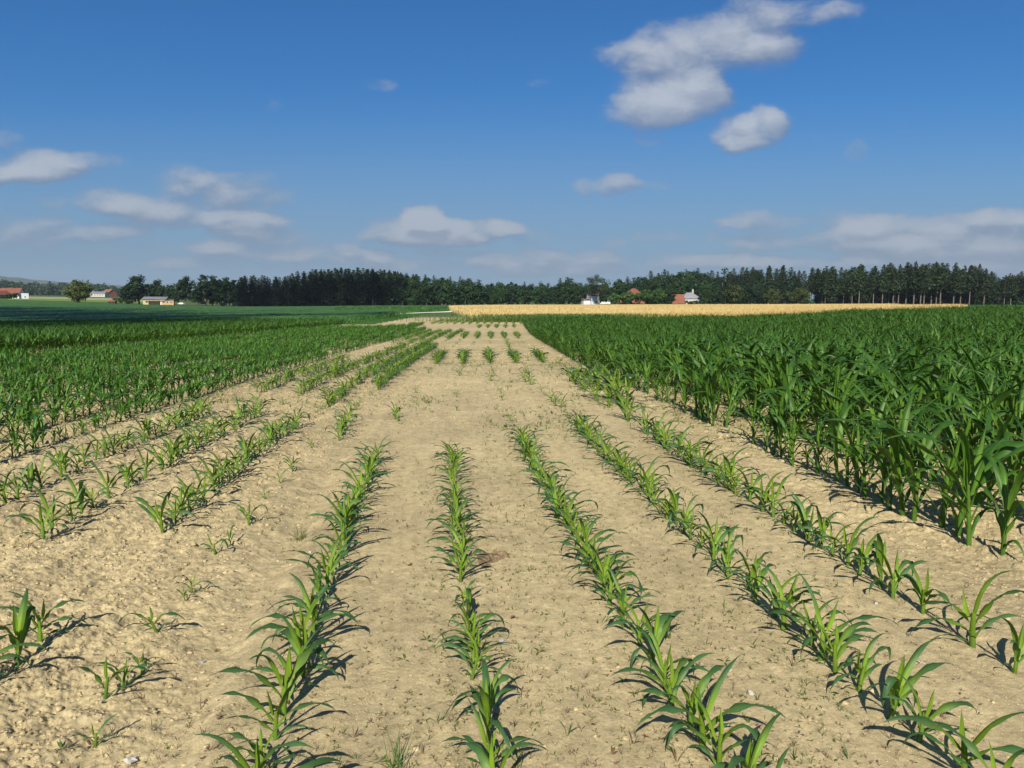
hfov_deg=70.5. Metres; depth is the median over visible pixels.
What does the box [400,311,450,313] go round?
track
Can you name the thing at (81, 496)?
young maize plant
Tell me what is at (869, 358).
tall maize plant
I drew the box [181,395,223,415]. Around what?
young maize plant
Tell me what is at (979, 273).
bare trunk spruce tree
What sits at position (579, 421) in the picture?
young maize plant
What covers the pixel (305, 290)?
spruce tree
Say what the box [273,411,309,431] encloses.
young maize plant
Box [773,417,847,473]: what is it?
tall maize plant
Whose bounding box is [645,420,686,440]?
young maize plant
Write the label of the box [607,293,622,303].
fruit tree
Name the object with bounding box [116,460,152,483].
young maize plant
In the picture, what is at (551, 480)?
young maize plant
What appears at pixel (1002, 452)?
tall maize plant
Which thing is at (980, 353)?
tall maize plant
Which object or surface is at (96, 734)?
young maize plant
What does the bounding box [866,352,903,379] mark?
tall maize plant
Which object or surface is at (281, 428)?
young maize plant
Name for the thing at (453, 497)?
young maize plant
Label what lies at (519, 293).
bright broadleaf tree
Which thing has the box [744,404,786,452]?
tall maize plant
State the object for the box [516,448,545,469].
young maize plant
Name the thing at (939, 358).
tall maize plant
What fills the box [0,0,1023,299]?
sky
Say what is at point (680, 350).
tall maize plant
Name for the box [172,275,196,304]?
broadleaf tree
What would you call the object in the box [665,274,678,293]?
broadleaf tree
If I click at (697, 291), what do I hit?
broadleaf tree
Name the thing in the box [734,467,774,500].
young maize plant
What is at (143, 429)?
young maize plant
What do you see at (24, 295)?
white outbuilding
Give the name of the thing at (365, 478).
young maize plant
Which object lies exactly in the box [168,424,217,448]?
young maize plant
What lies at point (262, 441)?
young maize plant
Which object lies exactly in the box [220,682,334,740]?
young maize plant
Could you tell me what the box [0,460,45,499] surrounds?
young maize plant
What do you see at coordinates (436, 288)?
broadleaf tree
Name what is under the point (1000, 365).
tall maize plant
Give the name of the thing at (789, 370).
tall maize plant
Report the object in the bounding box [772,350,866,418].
tall maize plant
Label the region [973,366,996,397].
tall maize plant
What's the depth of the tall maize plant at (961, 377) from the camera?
10.00 m
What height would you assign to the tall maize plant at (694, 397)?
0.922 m
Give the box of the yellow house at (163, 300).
[142,297,174,304]
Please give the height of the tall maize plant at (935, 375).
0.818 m
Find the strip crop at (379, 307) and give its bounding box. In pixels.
[335,305,451,310]
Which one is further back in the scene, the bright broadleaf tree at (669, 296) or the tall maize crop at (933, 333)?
the bright broadleaf tree at (669, 296)
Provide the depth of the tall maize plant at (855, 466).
5.90 m
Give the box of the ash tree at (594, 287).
[585,274,610,304]
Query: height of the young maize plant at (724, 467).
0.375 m
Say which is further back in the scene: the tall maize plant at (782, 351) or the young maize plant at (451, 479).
the tall maize plant at (782, 351)
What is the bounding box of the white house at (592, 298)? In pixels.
[587,294,599,304]
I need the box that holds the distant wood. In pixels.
[0,279,179,297]
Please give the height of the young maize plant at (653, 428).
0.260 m
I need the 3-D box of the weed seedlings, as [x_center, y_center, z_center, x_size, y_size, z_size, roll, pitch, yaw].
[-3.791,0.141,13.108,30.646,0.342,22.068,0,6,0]
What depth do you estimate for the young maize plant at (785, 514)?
5.09 m
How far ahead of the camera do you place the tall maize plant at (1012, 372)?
9.26 m
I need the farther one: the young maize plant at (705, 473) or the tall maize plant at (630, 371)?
the tall maize plant at (630, 371)
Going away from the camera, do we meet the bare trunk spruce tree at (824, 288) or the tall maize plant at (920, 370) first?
the tall maize plant at (920, 370)
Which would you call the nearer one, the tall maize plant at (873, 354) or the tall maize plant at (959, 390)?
the tall maize plant at (959, 390)
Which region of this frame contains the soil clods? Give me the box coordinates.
[0,344,1023,767]
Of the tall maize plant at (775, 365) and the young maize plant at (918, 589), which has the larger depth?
the tall maize plant at (775, 365)
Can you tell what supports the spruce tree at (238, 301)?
on the ground at (268, 547)
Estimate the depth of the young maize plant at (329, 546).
4.34 m
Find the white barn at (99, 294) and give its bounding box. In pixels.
[90,291,108,296]
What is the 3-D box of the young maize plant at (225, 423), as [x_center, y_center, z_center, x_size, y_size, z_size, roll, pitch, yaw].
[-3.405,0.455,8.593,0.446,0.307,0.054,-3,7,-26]
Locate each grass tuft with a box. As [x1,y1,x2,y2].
[287,524,311,541]
[357,729,415,767]
[500,749,526,767]
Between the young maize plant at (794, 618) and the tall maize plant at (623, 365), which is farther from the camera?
the tall maize plant at (623, 365)
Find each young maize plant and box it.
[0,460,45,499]
[0,468,30,503]
[0,589,35,672]
[0,591,87,641]
[0,642,49,673]
[3,494,83,540]
[7,450,72,487]
[10,462,36,492]
[19,483,94,530]
[24,446,86,477]
[41,485,94,520]
[53,445,74,472]
[56,473,87,514]
[58,439,102,465]
[63,449,95,471]
[67,655,150,699]
[70,713,117,746]
[73,433,118,460]
[74,482,121,508]
[76,432,124,456]
[76,460,132,498]
[87,658,164,688]
[92,425,130,453]
[101,426,140,451]
[101,432,112,453]
[109,459,152,488]
[111,428,137,447]
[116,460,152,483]
[118,604,184,632]
[120,441,174,478]
[122,652,166,674]
[124,417,163,440]
[128,432,146,444]
[131,487,197,532]
[132,440,190,470]
[135,415,173,436]
[137,406,154,439]
[142,494,200,523]
[145,434,196,465]
[147,434,187,462]
[151,406,192,431]
[151,414,179,434]
[151,431,200,457]
[155,403,196,428]
[158,482,203,517]
[163,430,201,453]
[167,475,227,511]
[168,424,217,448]
[169,407,185,423]
[172,573,212,592]
[173,397,213,420]
[173,406,194,424]
[174,462,231,501]
[176,588,191,600]
[178,393,210,419]
[178,415,230,443]
[178,422,199,451]
[178,475,222,506]
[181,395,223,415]
[182,400,199,422]
[189,416,235,438]
[190,456,223,489]
[194,733,316,767]
[195,395,219,413]
[195,425,224,441]
[195,462,240,483]
[198,447,255,480]
[198,451,243,479]
[199,534,227,554]
[200,414,236,436]
[204,410,244,434]
[206,638,335,715]
[213,716,295,767]
[216,446,258,473]
[219,406,257,428]
[220,446,261,469]
[220,525,235,546]
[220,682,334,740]
[221,453,253,476]
[222,397,256,426]
[223,417,247,430]
[223,434,269,458]
[229,408,255,421]
[230,428,276,457]
[230,502,267,525]
[237,430,263,460]
[238,393,267,418]
[239,393,274,414]
[240,628,338,693]
[242,401,248,419]
[242,402,264,418]
[245,584,359,651]
[246,428,278,451]
[246,435,275,455]
[249,580,354,641]
[250,417,292,446]
[256,413,291,440]
[262,575,338,620]
[263,414,294,438]
[263,419,278,443]
[269,468,288,482]
[272,611,330,677]
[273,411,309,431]
[276,406,310,425]
[276,419,300,434]
[279,455,301,471]
[279,530,361,588]
[280,573,319,631]
[284,409,309,429]
[297,757,340,767]
[306,494,377,532]
[307,540,364,575]
[307,564,328,605]
[312,518,373,554]
[322,420,355,440]
[323,537,348,561]
[324,491,364,527]
[328,496,382,523]
[330,481,379,508]
[333,408,361,424]
[333,461,391,493]
[334,416,348,435]
[334,475,384,501]
[335,404,358,420]
[335,500,360,527]
[336,412,352,430]
[339,447,391,478]
[339,481,378,503]
[339,516,348,543]
[342,490,359,514]
[346,443,392,459]
[351,456,388,485]
[353,452,391,468]
[353,467,382,490]
[359,456,387,475]
[360,436,397,459]
[387,400,401,418]
[425,454,477,484]
[426,502,479,539]
[426,539,491,583]
[427,521,492,563]
[430,476,477,503]
[430,508,488,545]
[432,440,460,455]
[433,443,472,467]
[433,449,474,474]
[434,442,470,466]
[434,443,469,462]
[434,467,474,489]
[434,643,511,679]
[435,459,461,478]
[435,497,479,518]
[435,601,509,649]
[437,487,470,504]
[437,493,478,524]
[437,504,480,533]
[437,620,513,661]
[437,698,543,767]
[441,480,474,495]
[442,552,480,570]
[443,533,472,553]
[444,658,517,716]
[446,487,467,509]
[448,602,494,637]
[449,578,483,606]
[456,735,530,767]
[464,659,513,759]
[466,588,472,620]
[501,424,535,439]
[507,426,544,448]
[507,428,538,447]
[508,439,550,463]
[512,443,526,459]
[514,370,530,381]
[514,436,535,456]
[515,450,554,475]
[516,436,540,450]
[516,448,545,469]
[517,458,577,491]
[520,437,542,461]
[523,373,535,384]
[525,458,552,483]
[526,477,577,506]
[528,451,568,480]
[536,483,577,504]
[537,490,597,522]
[538,471,561,493]
[538,473,564,503]
[539,492,585,528]
[543,484,575,518]
[543,508,602,542]
[547,532,626,571]
[548,501,598,534]
[553,392,575,407]
[560,410,589,429]
[560,525,619,563]
[561,559,643,603]
[562,413,595,432]
[564,540,623,592]
[566,413,604,437]
[567,412,599,431]
[569,413,608,440]
[572,424,601,442]
[574,516,605,555]
[577,428,619,453]
[577,544,635,583]
[578,423,613,446]
[580,427,616,448]
[582,431,634,462]
[587,563,660,610]
[589,437,617,457]
[596,438,634,467]
[597,441,620,459]
[598,450,641,477]
[602,452,631,470]
[602,598,678,645]
[603,605,684,671]
[605,588,626,627]
[606,448,626,474]
[606,455,650,485]
[610,653,717,706]
[613,455,638,481]
[618,460,672,499]
[622,455,669,495]
[622,460,667,489]
[627,402,664,434]
[628,412,662,432]
[631,665,724,727]
[633,410,685,441]
[635,477,668,506]
[636,620,713,688]
[636,655,787,747]
[640,415,687,448]
[642,487,685,519]
[643,420,682,443]
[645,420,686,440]
[646,421,658,439]
[646,424,693,451]
[648,493,670,513]
[654,487,680,525]
[658,432,717,464]
[661,436,691,457]
[664,685,776,764]
[665,494,703,533]
[666,425,694,450]
[666,440,710,461]
[667,435,711,468]
[672,508,707,539]
[677,445,733,476]
[679,510,740,559]
[680,439,722,470]
[686,524,725,548]
[692,457,741,483]
[695,447,748,487]
[696,450,737,480]
[699,454,763,490]
[701,541,752,579]
[708,524,742,573]
[711,713,781,767]
[717,548,771,589]
[718,468,759,494]
[719,563,775,601]
[733,574,832,617]
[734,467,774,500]
[735,471,785,511]
[740,473,811,516]
[743,561,831,630]
[760,502,796,524]
[763,567,898,660]
[768,598,851,646]
[771,496,818,531]
[776,745,791,767]
[786,492,846,543]
[789,494,815,537]
[796,523,864,556]
[800,618,871,673]
[810,516,877,565]
[811,508,844,550]
[829,633,890,691]
[843,532,882,575]
[845,545,931,598]
[860,533,885,587]
[863,639,952,718]
[884,667,976,742]
[884,709,1023,767]
[898,557,952,613]
[908,570,1023,647]
[927,721,1023,767]
[1000,617,1023,673]
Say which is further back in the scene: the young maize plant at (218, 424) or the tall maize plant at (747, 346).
the tall maize plant at (747, 346)
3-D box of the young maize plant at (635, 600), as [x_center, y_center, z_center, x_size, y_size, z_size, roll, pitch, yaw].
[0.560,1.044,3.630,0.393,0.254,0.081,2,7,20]
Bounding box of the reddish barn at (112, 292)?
[103,289,117,296]
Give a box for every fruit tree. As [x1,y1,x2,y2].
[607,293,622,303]
[620,292,628,303]
[622,291,637,302]
[632,292,643,302]
[635,289,655,303]
[651,289,666,303]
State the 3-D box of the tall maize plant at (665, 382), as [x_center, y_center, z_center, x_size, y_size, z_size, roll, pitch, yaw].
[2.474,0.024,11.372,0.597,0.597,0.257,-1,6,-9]
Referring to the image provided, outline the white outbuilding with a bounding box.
[21,293,28,298]
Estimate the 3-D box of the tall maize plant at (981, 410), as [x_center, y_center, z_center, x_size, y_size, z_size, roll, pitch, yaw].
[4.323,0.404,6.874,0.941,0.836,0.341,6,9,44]
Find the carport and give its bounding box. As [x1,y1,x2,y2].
[582,299,589,304]
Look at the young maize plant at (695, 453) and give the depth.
6.70 m
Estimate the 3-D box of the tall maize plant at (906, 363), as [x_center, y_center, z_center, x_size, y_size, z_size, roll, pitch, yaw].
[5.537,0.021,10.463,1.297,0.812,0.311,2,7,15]
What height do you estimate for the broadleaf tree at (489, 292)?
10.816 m
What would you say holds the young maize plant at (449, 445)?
on the ground at (268, 547)
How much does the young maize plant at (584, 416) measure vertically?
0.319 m
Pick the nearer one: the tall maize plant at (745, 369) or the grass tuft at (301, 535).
the grass tuft at (301, 535)
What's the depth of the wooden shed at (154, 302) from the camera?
420.04 m
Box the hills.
[0,276,123,292]
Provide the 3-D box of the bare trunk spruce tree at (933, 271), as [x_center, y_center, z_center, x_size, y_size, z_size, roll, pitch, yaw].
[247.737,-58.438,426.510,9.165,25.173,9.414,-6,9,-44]
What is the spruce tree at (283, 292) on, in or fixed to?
on the ground at (268, 547)
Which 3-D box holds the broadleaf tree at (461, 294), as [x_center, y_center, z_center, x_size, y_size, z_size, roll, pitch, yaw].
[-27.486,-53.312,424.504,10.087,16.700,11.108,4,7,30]
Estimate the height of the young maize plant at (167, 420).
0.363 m
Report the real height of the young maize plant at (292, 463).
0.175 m
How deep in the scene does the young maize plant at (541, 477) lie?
6.00 m
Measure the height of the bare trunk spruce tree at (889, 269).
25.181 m
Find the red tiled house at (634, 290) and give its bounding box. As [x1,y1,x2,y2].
[627,288,640,297]
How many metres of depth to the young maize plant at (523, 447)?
7.21 m
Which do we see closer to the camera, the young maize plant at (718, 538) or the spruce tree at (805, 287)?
the young maize plant at (718, 538)
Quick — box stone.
[123,756,137,764]
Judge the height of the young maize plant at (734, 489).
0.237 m
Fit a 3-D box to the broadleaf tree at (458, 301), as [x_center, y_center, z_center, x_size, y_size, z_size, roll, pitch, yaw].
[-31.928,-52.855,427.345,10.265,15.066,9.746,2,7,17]
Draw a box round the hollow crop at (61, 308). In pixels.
[0,301,448,323]
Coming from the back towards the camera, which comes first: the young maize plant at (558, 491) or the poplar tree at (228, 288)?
the poplar tree at (228, 288)
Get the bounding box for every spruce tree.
[233,280,242,305]
[234,277,247,305]
[241,276,251,305]
[246,276,256,305]
[246,279,256,305]
[252,278,265,305]
[253,278,258,305]
[261,278,270,305]
[266,277,273,305]
[270,282,275,305]
[271,277,282,305]
[278,277,282,300]
[280,278,286,305]
[283,275,294,305]
[283,276,296,305]
[291,276,298,304]
[293,276,301,305]
[297,273,309,305]
[298,271,308,297]
[301,272,320,305]
[310,270,322,305]
[315,269,325,305]
[320,270,336,305]
[324,271,338,305]
[332,268,352,305]
[334,270,340,293]
[343,269,350,304]
[344,270,356,305]
[346,270,358,305]
[352,271,369,305]
[354,267,360,291]
[357,268,365,305]
[362,269,373,305]
[365,268,378,304]
[367,272,381,304]
[371,271,385,304]
[377,271,385,304]
[379,272,396,305]
[391,271,397,304]
[430,275,436,304]
[554,278,565,304]
[647,271,654,303]
[706,270,717,303]
[711,272,721,303]
[723,271,735,303]
[731,268,738,285]
[735,267,747,303]
[742,267,752,303]
[745,267,758,303]
[754,272,765,303]
[756,283,765,303]
[763,265,776,288]
[769,269,782,303]
[776,274,788,303]
[777,265,789,287]
[783,267,797,303]
[787,271,801,303]
[792,276,807,303]
[796,270,804,286]
[801,271,810,303]
[803,281,809,303]
[806,267,815,303]
[809,269,821,294]
[812,283,820,303]
[816,271,824,303]
[819,270,831,302]
[824,266,841,303]
[833,272,841,302]
[835,272,847,303]
[837,269,850,303]
[838,271,849,303]
[846,269,858,303]
[853,264,868,302]
[857,272,872,303]
[865,266,879,303]
[871,269,881,303]
[872,270,880,303]
[875,265,897,303]
[876,264,891,302]
[886,263,893,302]
[887,267,902,302]
[893,264,907,303]
[894,266,914,304]
[902,262,913,303]
[905,261,922,303]
[911,264,931,303]
[918,263,935,304]
[923,264,933,303]
[927,268,944,303]
[928,263,936,303]
[931,262,939,303]
[933,263,949,303]
[934,263,954,303]
[944,266,963,303]
[948,262,961,304]
[956,269,970,303]
[961,265,979,304]
[966,267,982,304]
[972,264,983,304]
[974,269,985,304]
[977,268,992,304]
[981,271,998,304]
[991,277,1004,304]
[998,279,1007,304]
[1000,275,1011,302]
[1007,276,1018,304]
[1009,271,1023,304]
[1013,273,1022,295]
[1018,278,1023,292]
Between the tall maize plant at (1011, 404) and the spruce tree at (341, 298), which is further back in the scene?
the spruce tree at (341, 298)
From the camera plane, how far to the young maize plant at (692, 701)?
2.66 m
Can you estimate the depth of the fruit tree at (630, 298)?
399.56 m
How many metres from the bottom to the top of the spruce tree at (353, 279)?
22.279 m
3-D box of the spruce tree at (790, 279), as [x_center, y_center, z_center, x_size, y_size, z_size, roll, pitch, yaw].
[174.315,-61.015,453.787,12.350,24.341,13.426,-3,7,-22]
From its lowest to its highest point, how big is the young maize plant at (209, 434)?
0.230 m
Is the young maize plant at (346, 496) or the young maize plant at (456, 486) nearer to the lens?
the young maize plant at (346, 496)
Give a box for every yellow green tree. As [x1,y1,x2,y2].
[718,284,745,303]
[763,288,782,303]
[784,286,811,303]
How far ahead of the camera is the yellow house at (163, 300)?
432.37 m
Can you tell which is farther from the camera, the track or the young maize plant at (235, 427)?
the track
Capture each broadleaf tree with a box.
[119,284,136,303]
[122,274,152,303]
[149,279,167,296]
[163,287,180,301]
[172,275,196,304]
[185,284,207,305]
[203,285,213,305]
[218,279,230,305]
[391,275,410,304]
[399,277,417,303]
[407,296,416,304]
[410,276,427,304]
[419,277,435,304]
[432,277,446,304]
[437,279,455,304]
[442,282,459,304]
[453,282,461,304]
[457,279,470,304]
[462,281,480,304]
[472,279,487,304]
[485,289,495,304]
[487,283,496,304]
[489,292,500,304]
[496,281,508,304]
[503,285,511,304]
[508,286,518,304]
[515,285,530,304]
[521,286,531,304]
[527,283,535,303]
[530,287,542,304]
[534,281,548,304]
[541,287,551,304]
[549,287,559,304]
[552,282,569,303]
[559,279,574,304]
[568,278,576,304]
[570,282,580,304]
[574,286,588,302]
[583,284,591,297]
[599,278,607,304]
[600,284,611,304]
[609,282,622,303]
[612,279,624,286]
[617,283,630,300]
[632,281,639,288]
[634,276,649,302]
[637,278,651,293]
[646,279,654,303]
[651,274,671,303]
[663,286,676,303]
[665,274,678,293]
[667,278,675,293]
[668,271,685,282]
[672,278,688,293]
[685,273,698,292]
[687,272,709,293]
[694,284,704,300]
[698,284,713,303]
[701,272,718,293]
[708,281,721,303]
[712,267,730,290]
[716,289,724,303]
[735,279,748,303]
[746,278,762,303]
[760,285,775,303]
[784,283,795,302]
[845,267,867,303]
[892,290,915,303]
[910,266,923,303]
[949,267,972,303]
[950,272,976,304]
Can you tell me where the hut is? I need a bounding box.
[108,300,116,303]
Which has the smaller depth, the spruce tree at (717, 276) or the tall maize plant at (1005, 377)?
the tall maize plant at (1005, 377)
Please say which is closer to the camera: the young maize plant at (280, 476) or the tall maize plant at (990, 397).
the young maize plant at (280, 476)
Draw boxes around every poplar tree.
[191,274,214,305]
[204,275,225,305]
[218,277,238,305]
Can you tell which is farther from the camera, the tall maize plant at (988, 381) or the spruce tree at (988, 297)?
the spruce tree at (988, 297)
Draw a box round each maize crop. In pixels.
[0,317,341,353]
[0,321,426,455]
[520,303,1023,393]
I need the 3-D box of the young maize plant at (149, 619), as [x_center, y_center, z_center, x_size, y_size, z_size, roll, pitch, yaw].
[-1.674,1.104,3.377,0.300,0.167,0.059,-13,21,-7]
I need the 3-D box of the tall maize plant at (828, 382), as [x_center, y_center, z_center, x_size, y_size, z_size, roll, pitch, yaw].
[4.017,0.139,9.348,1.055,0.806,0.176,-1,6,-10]
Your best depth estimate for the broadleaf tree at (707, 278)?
481.65 m
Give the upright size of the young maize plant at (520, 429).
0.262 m
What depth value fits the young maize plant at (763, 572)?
3.80 m
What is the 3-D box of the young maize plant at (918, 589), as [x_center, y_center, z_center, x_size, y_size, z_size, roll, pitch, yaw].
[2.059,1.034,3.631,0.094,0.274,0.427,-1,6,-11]
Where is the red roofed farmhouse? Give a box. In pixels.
[0,288,24,298]
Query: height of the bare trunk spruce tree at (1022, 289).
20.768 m
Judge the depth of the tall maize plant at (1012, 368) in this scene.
9.38 m
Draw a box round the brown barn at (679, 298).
[670,294,685,303]
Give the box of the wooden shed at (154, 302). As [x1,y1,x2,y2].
[148,301,159,304]
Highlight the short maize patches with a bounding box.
[245,318,655,421]
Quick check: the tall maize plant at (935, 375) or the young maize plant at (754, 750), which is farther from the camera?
the tall maize plant at (935, 375)
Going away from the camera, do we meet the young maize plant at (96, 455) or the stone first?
the stone
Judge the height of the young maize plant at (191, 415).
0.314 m
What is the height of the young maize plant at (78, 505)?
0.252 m
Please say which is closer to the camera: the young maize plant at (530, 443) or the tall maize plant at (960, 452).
the tall maize plant at (960, 452)
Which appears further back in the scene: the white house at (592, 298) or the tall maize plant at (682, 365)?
the white house at (592, 298)
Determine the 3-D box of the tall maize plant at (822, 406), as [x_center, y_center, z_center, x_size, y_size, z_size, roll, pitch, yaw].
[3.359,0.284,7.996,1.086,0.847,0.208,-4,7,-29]
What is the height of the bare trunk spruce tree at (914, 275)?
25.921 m
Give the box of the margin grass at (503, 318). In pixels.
[360,313,720,321]
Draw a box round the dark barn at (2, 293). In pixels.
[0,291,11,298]
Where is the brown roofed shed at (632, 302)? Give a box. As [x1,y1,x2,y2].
[619,299,644,303]
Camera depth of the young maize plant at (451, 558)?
4.05 m
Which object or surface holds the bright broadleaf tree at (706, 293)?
on the ground at (268, 547)
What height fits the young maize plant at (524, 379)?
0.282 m
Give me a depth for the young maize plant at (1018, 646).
3.05 m
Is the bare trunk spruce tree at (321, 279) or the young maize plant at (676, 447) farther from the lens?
the bare trunk spruce tree at (321, 279)
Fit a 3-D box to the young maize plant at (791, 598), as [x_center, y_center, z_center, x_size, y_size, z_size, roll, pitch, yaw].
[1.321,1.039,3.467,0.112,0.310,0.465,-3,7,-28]
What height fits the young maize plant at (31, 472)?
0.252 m
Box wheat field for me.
[450,304,965,318]
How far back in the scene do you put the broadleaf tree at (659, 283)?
458.61 m
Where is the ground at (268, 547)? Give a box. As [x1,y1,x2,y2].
[0,295,1023,767]
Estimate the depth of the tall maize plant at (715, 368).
11.26 m
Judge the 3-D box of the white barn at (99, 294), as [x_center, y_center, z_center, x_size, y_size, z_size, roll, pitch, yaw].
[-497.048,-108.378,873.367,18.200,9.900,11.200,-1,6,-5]
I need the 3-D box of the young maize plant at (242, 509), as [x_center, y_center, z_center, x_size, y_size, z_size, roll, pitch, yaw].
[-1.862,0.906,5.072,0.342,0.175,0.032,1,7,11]
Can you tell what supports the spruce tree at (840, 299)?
on the ground at (268, 547)
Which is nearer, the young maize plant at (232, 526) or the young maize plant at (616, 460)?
the young maize plant at (232, 526)
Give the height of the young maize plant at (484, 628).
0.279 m
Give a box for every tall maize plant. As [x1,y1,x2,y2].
[610,349,649,378]
[610,352,635,377]
[614,360,646,385]
[615,348,666,390]
[616,358,654,387]
[617,355,629,381]
[620,351,640,387]
[627,350,665,393]
[635,356,657,392]
[637,367,671,396]
[639,345,704,386]
[642,369,676,402]
[642,371,669,400]
[646,341,686,383]
[650,366,680,402]
[651,339,708,389]
[653,356,685,383]
[654,349,693,379]
[660,353,731,417]
[663,388,672,403]
[666,346,725,388]
[666,358,699,408]
[669,383,692,413]
[673,341,728,386]
[673,349,706,390]
[673,363,681,405]
[678,344,724,382]
[681,342,744,401]
[683,339,740,363]
[683,357,734,379]
[685,360,722,419]
[689,379,737,422]
[691,355,727,398]
[691,357,739,403]
[691,366,761,427]
[693,347,742,386]
[695,378,704,419]
[696,360,729,425]
[698,371,710,410]
[700,343,741,389]
[704,331,744,391]
[704,361,746,405]
[705,344,774,380]
[719,382,795,444]
[720,341,768,395]
[720,380,749,409]
[720,381,750,410]
[721,368,801,421]
[723,347,797,398]
[724,370,751,415]
[726,352,833,389]
[726,355,750,385]
[729,362,815,423]
[729,363,827,421]
[729,367,820,424]
[730,372,765,416]
[731,344,759,389]
[733,372,772,419]
[735,340,803,386]
[736,345,759,397]
[738,336,795,361]
[739,340,806,395]
[739,352,801,403]
[740,338,775,379]
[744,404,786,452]
[745,329,794,379]
[748,359,763,417]
[752,391,807,457]
[754,334,835,377]
[756,375,799,454]
[756,382,831,432]
[757,364,804,430]
[759,381,828,460]
[760,367,831,436]
[762,378,831,435]
[764,334,837,364]
[770,356,795,423]
[770,410,821,466]
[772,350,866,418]
[773,334,798,369]
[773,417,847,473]
[774,336,837,366]
[774,348,801,397]
[778,356,902,427]
[778,391,860,441]
[780,340,845,411]
[784,350,798,400]
[785,373,840,442]
[788,363,879,446]
[791,437,815,469]
[792,343,900,410]
[795,349,855,408]
[798,349,854,387]
[799,365,850,422]
[802,342,844,416]
[803,368,871,404]
[805,342,869,387]
[805,363,812,411]
[805,410,888,486]
[810,358,888,392]
[811,429,906,498]
[812,449,841,477]
[813,387,901,457]
[815,404,850,453]
[816,409,900,492]
[819,380,913,452]
[820,374,882,430]
[822,394,859,481]
[822,403,945,501]
[824,378,937,469]
[830,348,862,400]
[830,386,874,418]
[832,351,900,394]
[833,331,893,374]
[833,355,908,406]
[834,354,893,414]
[835,387,917,465]
[839,361,933,413]
[841,353,865,381]
[841,361,942,444]
[848,361,947,410]
[849,386,949,471]
[849,435,944,510]
[852,344,929,399]
[852,362,885,435]
[854,357,944,386]
[854,399,960,477]
[855,419,1023,527]
[861,389,955,515]
[862,362,938,429]
[862,377,912,436]
[863,411,965,520]
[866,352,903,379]
[868,364,978,447]
[868,370,919,425]
[874,365,919,404]
[875,379,974,441]
[878,349,926,369]
[880,426,1023,536]
[883,353,930,393]
[885,339,925,379]
[889,433,1023,545]
[891,342,962,416]
[894,356,927,427]
[894,364,962,422]
[896,417,937,453]
[897,347,922,398]
[897,378,974,438]
[899,373,996,452]
[900,351,951,383]
[910,426,962,486]
[912,374,942,432]
[913,370,995,459]
[916,382,1023,459]
[917,397,1023,451]
[921,400,1022,492]
[922,358,983,408]
[925,351,942,394]
[926,356,993,385]
[927,365,1012,409]
[928,353,985,392]
[929,420,1023,490]
[930,345,1023,421]
[931,356,994,377]
[932,362,979,399]
[939,372,992,440]
[939,380,1023,466]
[940,350,1005,386]
[944,439,984,505]
[948,352,1008,394]
[948,409,1011,510]
[952,380,976,424]
[953,394,1023,472]
[955,401,1023,461]
[957,362,1019,442]
[958,357,1023,419]
[958,453,1023,556]
[960,356,988,392]
[960,439,1023,496]
[961,370,997,397]
[962,343,1021,393]
[963,360,1023,404]
[965,342,1011,395]
[968,359,1003,405]
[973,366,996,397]
[976,367,1023,421]
[977,371,1016,410]
[982,354,1022,401]
[984,364,1020,409]
[984,365,1020,400]
[993,374,1023,440]
[993,394,1023,439]
[994,356,1022,367]
[997,352,1023,396]
[1000,435,1023,517]
[1005,370,1023,388]
[1011,416,1023,440]
[1014,383,1023,438]
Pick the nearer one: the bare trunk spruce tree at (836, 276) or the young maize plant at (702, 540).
the young maize plant at (702, 540)
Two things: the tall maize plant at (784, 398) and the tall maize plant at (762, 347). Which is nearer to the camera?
the tall maize plant at (784, 398)
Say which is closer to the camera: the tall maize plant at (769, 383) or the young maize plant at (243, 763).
the young maize plant at (243, 763)
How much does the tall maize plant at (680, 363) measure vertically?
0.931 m
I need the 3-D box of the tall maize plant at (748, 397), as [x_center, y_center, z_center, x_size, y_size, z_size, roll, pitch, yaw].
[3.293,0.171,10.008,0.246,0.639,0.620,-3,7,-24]
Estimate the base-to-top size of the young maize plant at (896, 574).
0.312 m
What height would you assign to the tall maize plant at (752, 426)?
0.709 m
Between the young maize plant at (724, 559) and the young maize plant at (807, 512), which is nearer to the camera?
the young maize plant at (724, 559)
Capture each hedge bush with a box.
[7,293,19,298]
[112,297,124,303]
[124,300,133,303]
[693,300,705,303]
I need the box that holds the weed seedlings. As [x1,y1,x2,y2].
[0,354,868,767]
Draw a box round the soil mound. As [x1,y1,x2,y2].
[476,550,510,566]
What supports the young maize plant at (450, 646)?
on the ground at (268, 547)
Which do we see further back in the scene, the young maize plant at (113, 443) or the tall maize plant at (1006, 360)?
the tall maize plant at (1006, 360)
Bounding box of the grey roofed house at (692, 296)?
[684,289,699,303]
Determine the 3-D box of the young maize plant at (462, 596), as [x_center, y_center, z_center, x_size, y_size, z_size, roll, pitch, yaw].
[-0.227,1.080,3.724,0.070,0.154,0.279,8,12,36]
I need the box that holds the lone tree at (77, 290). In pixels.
[62,279,93,302]
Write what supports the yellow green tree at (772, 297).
on the ground at (268, 547)
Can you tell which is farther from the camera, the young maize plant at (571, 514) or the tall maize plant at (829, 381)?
the tall maize plant at (829, 381)
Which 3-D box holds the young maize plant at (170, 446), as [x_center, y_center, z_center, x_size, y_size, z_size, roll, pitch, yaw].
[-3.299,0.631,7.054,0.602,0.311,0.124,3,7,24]

